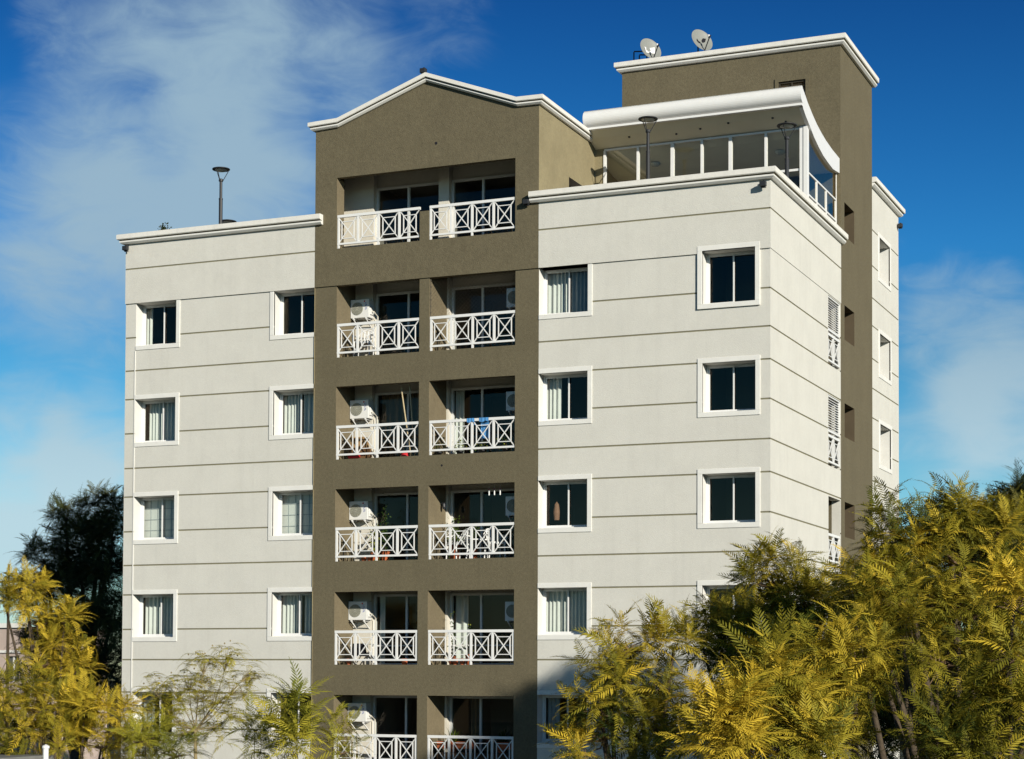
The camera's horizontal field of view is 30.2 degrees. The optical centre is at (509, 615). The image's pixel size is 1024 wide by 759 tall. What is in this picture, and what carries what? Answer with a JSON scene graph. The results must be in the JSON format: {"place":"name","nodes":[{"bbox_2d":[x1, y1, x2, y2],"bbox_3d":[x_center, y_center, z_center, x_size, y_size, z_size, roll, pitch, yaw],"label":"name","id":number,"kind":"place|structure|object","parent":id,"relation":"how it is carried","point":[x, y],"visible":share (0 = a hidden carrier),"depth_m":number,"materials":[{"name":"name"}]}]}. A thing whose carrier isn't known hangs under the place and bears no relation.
{"place":"outdoors","nodes":[
{"label":"outdoors","id":0,"kind":"place"},
{"bbox_2d":[0,754,53,758],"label":"wall","id":1,"kind":"structure","parent":0,"point":[15,756],"depth_m":36.09,"materials":[{"name":"paint"}]},
{"bbox_2d":[0,623,107,758],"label":"house","id":2,"kind":"structure","parent":0,"point":[3,630],"depth_m":112.09,"materials":[{"name":"white paint"}]},
{"bbox_2d":[9,656,18,681],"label":"window","id":3,"kind":"structure","parent":2,"relation":"in","point":[14,658],"depth_m":112.00,"materials":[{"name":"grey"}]},
{"bbox_2d":[159,223,171,229],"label":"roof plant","id":4,"kind":"object","parent":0,"point":[162,227],"visible":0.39,"depth_m":53.33,"materials":[{"name":"green plant"}]},
{"bbox_2d":[0,0,1023,680],"label":"sky","id":5,"kind":"structure","parent":0,"point":[117,117],"materials":[{"name":"blue"}]},
{"bbox_2d":[107,681,1018,758],"bbox_3d":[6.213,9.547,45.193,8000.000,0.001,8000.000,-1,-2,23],"label":"ground","id":6,"kind":"structure","parent":0,"point":[120,725],"depth_m":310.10,"materials":[{"name":"soil"}]},
{"bbox_2d":[0,564,13,753],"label":"utility pole","id":7,"kind":"object","parent":6,"relation":"on","point":[7,642],"visible":0.1,"depth_m":109.91,"materials":[{"name":"brown wood"}]},
{"bbox_2d":[42,744,49,758],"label":"white post","id":8,"kind":"object","parent":6,"relation":"on","point":[45,747],"visible":1,"depth_m":32.76,"materials":[{"name":"paint"}]},
{"bbox_2d":[0,556,106,758],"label":"jacaranda tree","id":9,"kind":"object","parent":6,"relation":"on","point":[12,592],"visible":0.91,"depth_m":43.85,"materials":[{"name":"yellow plant"}]},
{"bbox_2d":[2,478,123,758],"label":"dark tree","id":10,"kind":"object","parent":6,"relation":"on","point":[89,565],"visible":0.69,"depth_m":73.35,"materials":[{"name":"green plant"}]},
{"bbox_2d":[0,654,163,758],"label":"jacaranda tree","id":11,"kind":"object","parent":6,"relation":"on","point":[44,712],"visible":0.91,"depth_m":36.82,"materials":[{"name":"yellow plant"}]},
{"bbox_2d":[101,704,212,758],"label":"jacaranda sapling","id":12,"kind":"object","parent":6,"relation":"on","point":[155,739],"visible":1,"depth_m":35.83,"materials":[{"name":"green plant"}]},
{"bbox_2d":[126,640,275,758],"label":"sparse tree","id":13,"kind":"object","parent":6,"relation":"on","point":[214,702],"visible":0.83,"depth_m":40.02,"materials":[{"name":"green plant"}]},
{"bbox_2d":[221,691,296,758],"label":"jacaranda sapling","id":14,"kind":"object","parent":6,"relation":"on","point":[248,735],"visible":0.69,"depth_m":33.86,"materials":[{"name":"green plant"}]},
{"bbox_2d":[238,657,345,758],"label":"jacaranda sapling","id":15,"kind":"object","parent":6,"relation":"on","point":[292,734],"visible":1,"depth_m":32.89,"materials":[{"name":"green plant"}]},
{"bbox_2d":[305,702,373,758],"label":"jacaranda sapling","id":16,"kind":"object","parent":6,"relation":"on","point":[334,729],"visible":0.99,"depth_m":33.01,"materials":[{"name":"green plant"}]},
{"bbox_2d":[116,33,904,758],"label":"apartment building","id":17,"kind":"structure","parent":6,"relation":"on","point":[690,353],"depth_m":50.19,"materials":[{"name":"paint"}]},
{"bbox_2d":[122,245,128,251],"bbox_3d":[-10.712,-10.273,53.020,0.160,0.190,0.250,-1,-2,23],"label":"floodlight","id":18,"kind":"object","parent":17,"relation":"attached to","point":[125,248],"visible":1,"depth_m":52.92,"materials":[{"name":"grey metal"}]},
{"bbox_2d":[132,687,175,740],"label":"window","id":19,"kind":"structure","parent":17,"relation":"in","point":[147,698],"depth_m":52.99,"materials":[{"name":"white paint"}]},
{"bbox_2d":[132,589,177,641],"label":"window","id":20,"kind":"structure","parent":17,"relation":"in","point":[158,613],"depth_m":52.89,"materials":[{"name":"white paint"}]},
{"bbox_2d":[133,491,178,544],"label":"window","id":21,"kind":"structure","parent":17,"relation":"in","point":[159,515],"depth_m":52.94,"materials":[{"name":"white paint"}]},
{"bbox_2d":[134,392,179,446],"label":"window","id":22,"kind":"structure","parent":17,"relation":"in","point":[160,418],"depth_m":53.08,"materials":[{"name":"white paint"}]},
{"bbox_2d":[135,300,179,349],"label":"window","id":23,"kind":"structure","parent":17,"relation":"in","point":[161,322],"depth_m":53.46,"materials":[{"name":"white paint"}]},
{"bbox_2d":[212,167,229,223],"bbox_3d":[-8.378,-11.296,54.892,0.520,3.380,0.520,-1,-2,23],"label":"post lamp","id":24,"kind":"object","parent":17,"relation":"on","point":[221,169],"visible":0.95,"depth_m":54.87,"materials":[{"name":"grey metal"}]},
{"bbox_2d":[222,219,235,223],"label":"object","id":25,"kind":"object","parent":17,"relation":"on","point":[227,221],"visible":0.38,"depth_m":56.40,"materials":[{"name":"grey metal"}]},
{"bbox_2d":[266,688,310,742],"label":"window","id":26,"kind":"structure","parent":17,"relation":"in","point":[268,689],"depth_m":51.16,"materials":[{"name":"white paint"}]},
{"bbox_2d":[267,587,311,640],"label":"window","id":27,"kind":"structure","parent":17,"relation":"in","point":[294,609],"depth_m":51.16,"materials":[{"name":"white paint"}]},
{"bbox_2d":[268,485,313,540],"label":"window","id":28,"kind":"structure","parent":17,"relation":"in","point":[295,508],"depth_m":51.20,"materials":[{"name":"white paint"}]},
{"bbox_2d":[269,384,313,439],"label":"window","id":29,"kind":"structure","parent":17,"relation":"in","point":[296,408],"depth_m":51.34,"materials":[{"name":"white paint"}]},
{"bbox_2d":[270,291,314,339],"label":"window","id":30,"kind":"structure","parent":17,"relation":"in","point":[297,309],"depth_m":52.52,"materials":[{"name":"white paint"}]},
{"bbox_2d":[348,455,359,458],"bbox_3d":[-4.136,-4.246,50.304,0.300,0.140,0.140,-1,-2,23],"label":"red bag","id":31,"kind":"object","parent":17,"relation":"on","point":[353,456],"visible":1,"depth_m":50.26,"materials":[{"name":"red"}]},
{"bbox_2d":[349,447,370,458],"bbox_3d":[-3.996,-4.303,50.594,0.470,0.335,0.400,-1,-2,23],"label":"wooden crate","id":32,"kind":"object","parent":17,"relation":"on","point":[363,451],"visible":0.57,"depth_m":50.42,"materials":[{"name":"brown wood"}]},
{"bbox_2d":[349,437,368,447],"bbox_3d":[-4.026,-4.617,50.569,0.400,0.280,0.390,-1,-2,23],"label":"cardboard box","id":33,"kind":"object","parent":32,"relation":"on","point":[366,445],"visible":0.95,"depth_m":50.49,"materials":[{"name":"beige cardboard"}]},
{"bbox_2d":[349,644,373,664],"bbox_3d":[-3.942,1.025,50.382,0.524,0.563,0.417,-1,-2,23],"label":"drying rack","id":34,"kind":"object","parent":17,"relation":"on","point":[368,657],"visible":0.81,"depth_m":50.33,"materials":[{"name":"white metal"}]},
{"bbox_2d":[352,643,366,655],"bbox_3d":[-3.989,0.902,50.211,0.450,0.345,0.100,-1,-2,23],"label":"dark garment","id":35,"kind":"object","parent":34,"relation":"hanging from","point":[362,645],"visible":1,"depth_m":50.17,"materials":[{"name":"black fabric"}]},
{"bbox_2d":[348,601,375,629],"bbox_3d":[-3.961,0.316,50.858,0.704,1.400,0.334,-1,-2,23],"label":"air conditioner","id":36,"kind":"object","parent":17,"relation":"attached to","point":[359,610],"visible":1,"depth_m":50.77,"materials":[{"name":"white metal"}]},
{"bbox_2d":[348,703,375,733],"bbox_3d":[-3.973,3.034,50.767,0.704,1.400,0.334,-1,-2,23],"label":"air conditioner","id":37,"kind":"object","parent":17,"relation":"attached to","point":[364,716],"visible":0.73,"depth_m":50.67,"materials":[{"name":"white metal"}]},
{"bbox_2d":[349,501,376,526],"bbox_3d":[-3.949,-2.372,50.948,0.704,1.400,0.334,-1,-2,23],"label":"air conditioner","id":38,"kind":"object","parent":17,"relation":"attached to","point":[360,510],"visible":0.98,"depth_m":50.86,"materials":[{"name":"white"}]},
{"bbox_2d":[352,330,374,355],"bbox_3d":[-3.895,-7.281,50.706,0.556,0.858,0.568,0,-2,12],"label":"plastic chair","id":39,"kind":"object","parent":17,"relation":"on","point":[367,342],"visible":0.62,"depth_m":50.68,"materials":[{"name":"white paint"}]},
{"bbox_2d":[350,400,377,427],"bbox_3d":[-3.937,-5.101,51.040,0.704,1.400,0.334,-1,-2,23],"label":"air conditioner","id":40,"kind":"object","parent":17,"relation":"attached to","point":[361,409],"visible":1,"depth_m":50.96,"materials":[{"name":"white metal"}]},
{"bbox_2d":[351,299,377,327],"bbox_3d":[-3.924,-7.819,51.131,0.704,1.400,0.334,-1,-2,23],"label":"air conditioner","id":41,"kind":"object","parent":17,"relation":"attached to","point":[362,309],"visible":0.98,"depth_m":51.05,"materials":[{"name":"white"}]},
{"bbox_2d":[368,521,382,560],"bbox_3d":[-3.553,-2.088,50.496,0.519,1.324,0.371,0,-2,3],"label":"potted plant","id":42,"kind":"object","parent":17,"relation":"on","point":[371,553],"visible":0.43,"depth_m":50.45,"materials":[{"name":"green plant"}]},
{"bbox_2d":[380,500,390,559],"bbox_3d":[-3.327,-2.159,50.504,0.335,2.266,0.269,-1,-2,23],"label":"potted plant","id":43,"kind":"object","parent":17,"relation":"on","point":[384,552],"visible":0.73,"depth_m":50.47,"materials":[{"name":"green plant"}]},
{"bbox_2d":[401,387,410,455],"bbox_3d":[-2.731,-5.104,49.863,0.398,1.885,0.037,-1,-2,39],"label":"bamboo pole","id":44,"kind":"object","parent":17,"relation":"on","point":[405,418],"visible":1,"depth_m":49.88,"materials":[{"name":"beige wood"}]},
{"bbox_2d":[409,384,415,455],"bbox_3d":[-2.565,-5.134,49.793,0.036,1.940,0.279,2,-3,-42],"label":"bamboo pole","id":45,"kind":"object","parent":17,"relation":"on","point":[411,415],"visible":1,"depth_m":49.80,"materials":[{"name":"brown wood"}]},
{"bbox_2d":[420,67,426,73],"bbox_3d":[-2.238,-14.242,49.580,0.160,0.190,0.250,-1,-2,23],"label":"floodlight","id":46,"kind":"object","parent":17,"relation":"on","point":[423,69],"visible":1,"depth_m":49.47,"materials":[{"name":"grey metal"}]},
{"bbox_2d":[434,437,445,454],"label":"potted plant","id":47,"kind":"object","parent":17,"relation":"on","point":[438,452],"visible":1,"depth_m":49.35,"materials":[{"name":"green plant"}]},
{"bbox_2d":[436,741,454,748],"bbox_3d":[-1.663,3.334,49.021,0.450,0.185,0.190,-1,-2,23],"label":"planter box","id":48,"kind":"object","parent":17,"relation":"attached to","point":[439,745],"visible":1,"depth_m":48.93,"materials":[{"name":"ceramic"}]},
{"bbox_2d":[447,611,456,664],"bbox_3d":[-1.504,0.705,49.586,0.278,1.720,0.232,-1,-2,23],"label":"potted plant","id":49,"kind":"object","parent":17,"relation":"on","point":[451,662],"visible":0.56,"depth_m":49.57,"materials":[{"name":"green plant"}]},
{"bbox_2d":[446,514,465,558],"bbox_3d":[-1.430,-1.991,49.702,0.631,1.316,0.429,-1,-2,23],"label":"potted plant","id":50,"kind":"object","parent":17,"relation":"on","point":[454,551],"visible":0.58,"depth_m":49.66,"materials":[{"name":"green plant"}]},
{"bbox_2d":[446,528,469,558],"bbox_3d":[-1.316,-1.876,49.538,0.566,0.858,0.556,2,-2,-38],"label":"plastic chair","id":51,"kind":"object","parent":17,"relation":"on","point":[462,544],"visible":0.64,"depth_m":49.52,"materials":[{"name":"white paint"}]},
{"bbox_2d":[454,436,470,453],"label":"potted plant","id":52,"kind":"object","parent":17,"relation":"on","point":[459,451],"visible":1,"depth_m":49.12,"materials":[{"name":"green plant"}]},
{"bbox_2d":[456,741,473,748],"bbox_3d":[-1.157,3.329,48.805,0.450,0.185,0.190,-1,-2,23],"label":"planter box","id":53,"kind":"object","parent":17,"relation":"attached to","point":[460,745],"visible":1,"depth_m":48.75,"materials":[{"name":"ceramic"}]},
{"bbox_2d":[464,622,473,664],"bbox_3d":[-1.036,0.743,49.476,0.299,1.232,0.224,-1,-2,23],"label":"potted plant","id":54,"kind":"object","parent":17,"relation":"on","point":[467,662],"visible":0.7,"depth_m":49.44,"materials":[{"name":"green plant"}]},
{"bbox_2d":[437,752,511,758],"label":"bench","id":55,"kind":"object","parent":17,"relation":"on","point":[460,756],"visible":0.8,"depth_m":48.84,"materials":[{"name":"brown wood"}]},
{"bbox_2d":[443,730,463,751],"bbox_3d":[-1.486,3.186,49.216,0.978,0.717,0.737,-1,-2,23],"label":"potted plant","id":56,"kind":"object","parent":55,"relation":"on","point":[455,749],"visible":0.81,"depth_m":49.16,"materials":[{"name":"green plant"}]},
{"bbox_2d":[496,728,512,752],"bbox_3d":[-0.227,3.182,48.890,0.842,0.712,0.956,1,-2,-12],"label":"potted plant","id":57,"kind":"object","parent":55,"relation":"on","point":[502,740],"visible":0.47,"depth_m":48.74,"materials":[{"name":"green plant"}]},
{"bbox_2d":[468,520,482,557],"bbox_3d":[-0.928,-1.890,49.666,0.374,1.229,0.446,1,-2,-20],"label":"potted plant","id":58,"kind":"object","parent":17,"relation":"on","point":[476,550],"visible":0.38,"depth_m":49.63,"materials":[{"name":"green plant"}]},
{"bbox_2d":[464,539,489,558],"bbox_3d":[-0.856,-1.718,49.268,0.680,0.533,0.680,-1,-2,23],"label":"plastic table","id":59,"kind":"object","parent":17,"relation":"on","point":[479,540],"visible":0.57,"depth_m":49.19,"materials":[{"name":"white paint"}]},
{"bbox_2d":[467,417,489,437],"bbox_3d":[-0.804,-4.828,48.761,0.610,0.520,0.126,-1,-2,23],"label":"towel","id":60,"kind":"object","parent":17,"relation":"hanging from","point":[483,422],"visible":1,"depth_m":48.74,"materials":[{"name":"blue fabric"}]},
{"bbox_2d":[475,441,486,452],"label":"potted plant","id":61,"kind":"object","parent":17,"relation":"on","point":[481,450],"visible":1,"depth_m":48.86,"materials":[{"name":"green plant"}]},
{"bbox_2d":[483,527,506,557],"bbox_3d":[-0.401,-1.885,49.140,0.556,0.858,0.567,1,-2,-17],"label":"plastic chair","id":62,"kind":"object","parent":17,"relation":"on","point":[495,543],"visible":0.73,"depth_m":49.22,"materials":[{"name":"white paint"}]},
{"bbox_2d":[497,742,511,749],"bbox_3d":[-0.100,3.319,48.353,0.450,0.185,0.190,-1,-2,23],"label":"planter box","id":63,"kind":"object","parent":17,"relation":"attached to","point":[502,746],"visible":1,"depth_m":48.28,"materials":[{"name":"ceramic"}]},
{"bbox_2d":[496,432,512,451],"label":"potted plant","id":64,"kind":"object","parent":17,"relation":"on","point":[505,449],"visible":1,"depth_m":48.62,"materials":[{"name":"green plant"}]},
{"bbox_2d":[505,602,513,628],"bbox_3d":[0.253,0.334,49.038,0.704,1.400,0.363,-1,-2,23],"label":"air conditioner","id":65,"kind":"object","parent":17,"relation":"attached to","point":[509,611],"visible":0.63,"depth_m":49.00,"materials":[{"name":"white metal"}]},
{"bbox_2d":[506,496,513,521],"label":"air conditioner","id":66,"kind":"object","parent":17,"relation":"attached to","point":[509,506],"visible":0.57,"depth_m":49.09,"materials":[{"name":"white"}]},
{"bbox_2d":[506,391,514,415],"bbox_3d":[0.278,-5.123,49.221,0.704,1.400,0.363,-1,-2,23],"label":"air conditioner","id":67,"kind":"object","parent":17,"relation":"attached to","point":[510,402],"visible":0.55,"depth_m":49.18,"materials":[{"name":"white"}]},
{"bbox_2d":[506,288,514,317],"bbox_3d":[0.290,-7.821,49.312,0.704,1.400,0.363,-1,-2,23],"label":"air conditioner","id":68,"kind":"object","parent":17,"relation":"attached to","point":[511,293],"visible":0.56,"depth_m":49.27,"materials":[{"name":"white"}]},
{"bbox_2d":[523,198,529,205],"bbox_3d":[0.441,-10.532,48.281,0.160,0.190,0.250,-1,-2,23],"label":"floodlight","id":69,"kind":"object","parent":17,"relation":"attached to","point":[526,201],"visible":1,"depth_m":48.17,"materials":[{"name":"grey metal"}]},
{"bbox_2d":[553,502,559,520],"bbox_3d":[1.197,-2.673,48.446,0.180,0.500,0.171,-1,-2,23],"label":"brown bag","id":70,"kind":"object","parent":17,"relation":"hanging from","point":[556,512],"visible":1,"depth_m":48.38,"materials":[{"name":"brown leather"}]},
{"bbox_2d":[537,690,590,748],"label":"window","id":71,"kind":"structure","parent":17,"relation":"in","point":[552,699],"depth_m":48.19,"materials":[{"name":"white paint"}]},
{"bbox_2d":[537,582,591,639],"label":"window","id":72,"kind":"structure","parent":17,"relation":"in","point":[566,608],"depth_m":48.09,"materials":[{"name":"white paint"}]},
{"bbox_2d":[538,366,591,425],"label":"window","id":73,"kind":"structure","parent":17,"relation":"in","point":[568,397],"depth_m":48.48,"materials":[{"name":"white paint"}]},
{"bbox_2d":[538,474,591,532],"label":"window","id":74,"kind":"structure","parent":17,"relation":"in","point":[574,498],"depth_m":49.49,"materials":[{"name":"white paint"}]},
{"bbox_2d":[539,263,592,319],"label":"window","id":75,"kind":"structure","parent":17,"relation":"in","point":[567,289],"depth_m":48.40,"materials":[{"name":"white paint"}]},
{"bbox_2d":[633,51,645,59],"bbox_3d":[3.938,-16.306,55.551,0.639,0.550,0.103,0,-2,1],"label":"vent pipe","id":76,"kind":"object","parent":17,"relation":"on","point":[639,54],"visible":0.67,"depth_m":55.58,"materials":[{"name":"grey metal"}]},
{"bbox_2d":[638,116,657,178],"bbox_3d":[3.621,-11.405,49.710,0.520,3.360,0.520,-1,-2,23],"label":"post lamp","id":77,"kind":"object","parent":17,"relation":"on","point":[646,119],"visible":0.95,"depth_m":49.69,"materials":[{"name":"grey metal"}]},
{"bbox_2d":[640,38,660,58],"bbox_3d":[4.159,-16.454,55.232,0.588,0.829,0.597,-1,-2,23],"label":"satellite dish","id":78,"kind":"object","parent":17,"relation":"on","point":[650,48],"visible":0.96,"depth_m":55.32,"materials":[{"name":"white paint"}]},
{"bbox_2d":[692,29,712,51],"bbox_3d":[5.593,-16.498,54.620,0.588,0.888,0.597,-1,-2,23],"label":"satellite dish","id":79,"kind":"object","parent":17,"relation":"on","point":[701,39],"visible":0.99,"depth_m":54.72,"materials":[{"name":"white metal"}]},
{"bbox_2d":[697,241,759,309],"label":"window","id":80,"kind":"structure","parent":17,"relation":"in","point":[733,278],"depth_m":48.26,"materials":[{"name":"white paint"}]},
{"bbox_2d":[697,355,759,417],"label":"window","id":81,"kind":"structure","parent":17,"relation":"in","point":[732,389],"depth_m":48.09,"materials":[{"name":"white paint"}]},
{"bbox_2d":[697,467,759,528],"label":"window","id":82,"kind":"structure","parent":17,"relation":"in","point":[732,501],"depth_m":47.92,"materials":[{"name":"white paint"}]},
{"bbox_2d":[697,580,759,638],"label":"window","id":83,"kind":"structure","parent":17,"relation":"in","point":[709,589],"depth_m":46.23,"materials":[{"name":"white paint"}]},
{"bbox_2d":[759,180,766,187],"bbox_3d":[6.135,-10.429,45.798,0.160,0.190,0.250,-1,-2,23],"label":"floodlight","id":84,"kind":"object","parent":17,"relation":"attached to","point":[763,184],"visible":1,"depth_m":45.70,"materials":[{"name":"grey metal"}]},
{"bbox_2d":[777,122,796,177],"bbox_3d":[7.049,-11.144,48.235,0.520,2.770,0.520,-1,-2,23],"label":"post lamp","id":85,"kind":"object","parent":17,"relation":"on","point":[786,125],"visible":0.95,"depth_m":48.21,"materials":[{"name":"grey metal"}]},
{"bbox_2d":[775,75,808,103],"bbox_3d":[7.949,-14.612,53.296,0.980,1.050,0.154,-1,-2,23],"label":"vent window","id":86,"kind":"structure","parent":17,"relation":"in","point":[803,80],"depth_m":53.25,"materials":[{"name":"brown paint"}]},
{"bbox_2d":[840,329,891,385],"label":"window","id":87,"kind":"structure","parent":17,"relation":"in","point":[881,332],"depth_m":59.45,"materials":[{"name":"white paint"}]},
{"bbox_2d":[840,419,891,473],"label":"window","id":88,"kind":"structure","parent":17,"relation":"in","point":[881,422],"depth_m":58.73,"materials":[{"name":"white paint"}]},
{"bbox_2d":[878,232,890,291],"bbox_3d":[11.669,-11.014,59.095,0.060,1.500,1.840,-1,-2,23],"label":"window","id":89,"kind":"structure","parent":17,"relation":"in","point":[880,236],"depth_m":58.83,"materials":[{"name":"white paint"}]},
{"bbox_2d":[532,593,720,758],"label":"jacaranda tree","id":90,"kind":"object","parent":6,"relation":"on","point":[607,713],"visible":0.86,"depth_m":25.84,"materials":[{"name":"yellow plant"}]},
{"bbox_2d":[645,648,797,758],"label":"jacaranda sapling","id":91,"kind":"object","parent":6,"relation":"on","point":[716,716],"visible":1,"depth_m":18.85,"materials":[{"name":"yellow plant"}]},
{"bbox_2d":[672,603,869,758],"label":"jacaranda sapling","id":92,"kind":"object","parent":6,"relation":"on","point":[803,719],"visible":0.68,"depth_m":19.80,"materials":[{"name":"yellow plant"}]},
{"bbox_2d":[653,527,918,758],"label":"jacaranda tree","id":93,"kind":"object","parent":6,"relation":"on","point":[781,589],"visible":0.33,"depth_m":32.66,"materials":[{"name":"green plant"}]},
{"bbox_2d":[748,596,926,758],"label":"jacaranda tree","id":94,"kind":"object","parent":6,"relation":"on","point":[859,671],"visible":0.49,"depth_m":22.84,"materials":[{"name":"green plant"}]},
{"bbox_2d":[807,470,1023,758],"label":"jacaranda tree","id":95,"kind":"object","parent":6,"relation":"on","point":[933,527],"visible":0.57,"depth_m":28.77,"materials":[{"name":"green plant"}]},
{"bbox_2d":[831,533,1023,758],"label":"jacaranda tree","id":96,"kind":"object","parent":6,"relation":"on","point":[1000,694],"visible":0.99,"depth_m":22.00,"materials":[{"name":"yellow plant"}]},
{"bbox_2d":[834,457,1023,758],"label":"dark tree","id":97,"kind":"object","parent":6,"relation":"on","point":[885,722],"visible":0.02,"depth_m":41.42,"materials":[{"name":"green plant"}]}
]}

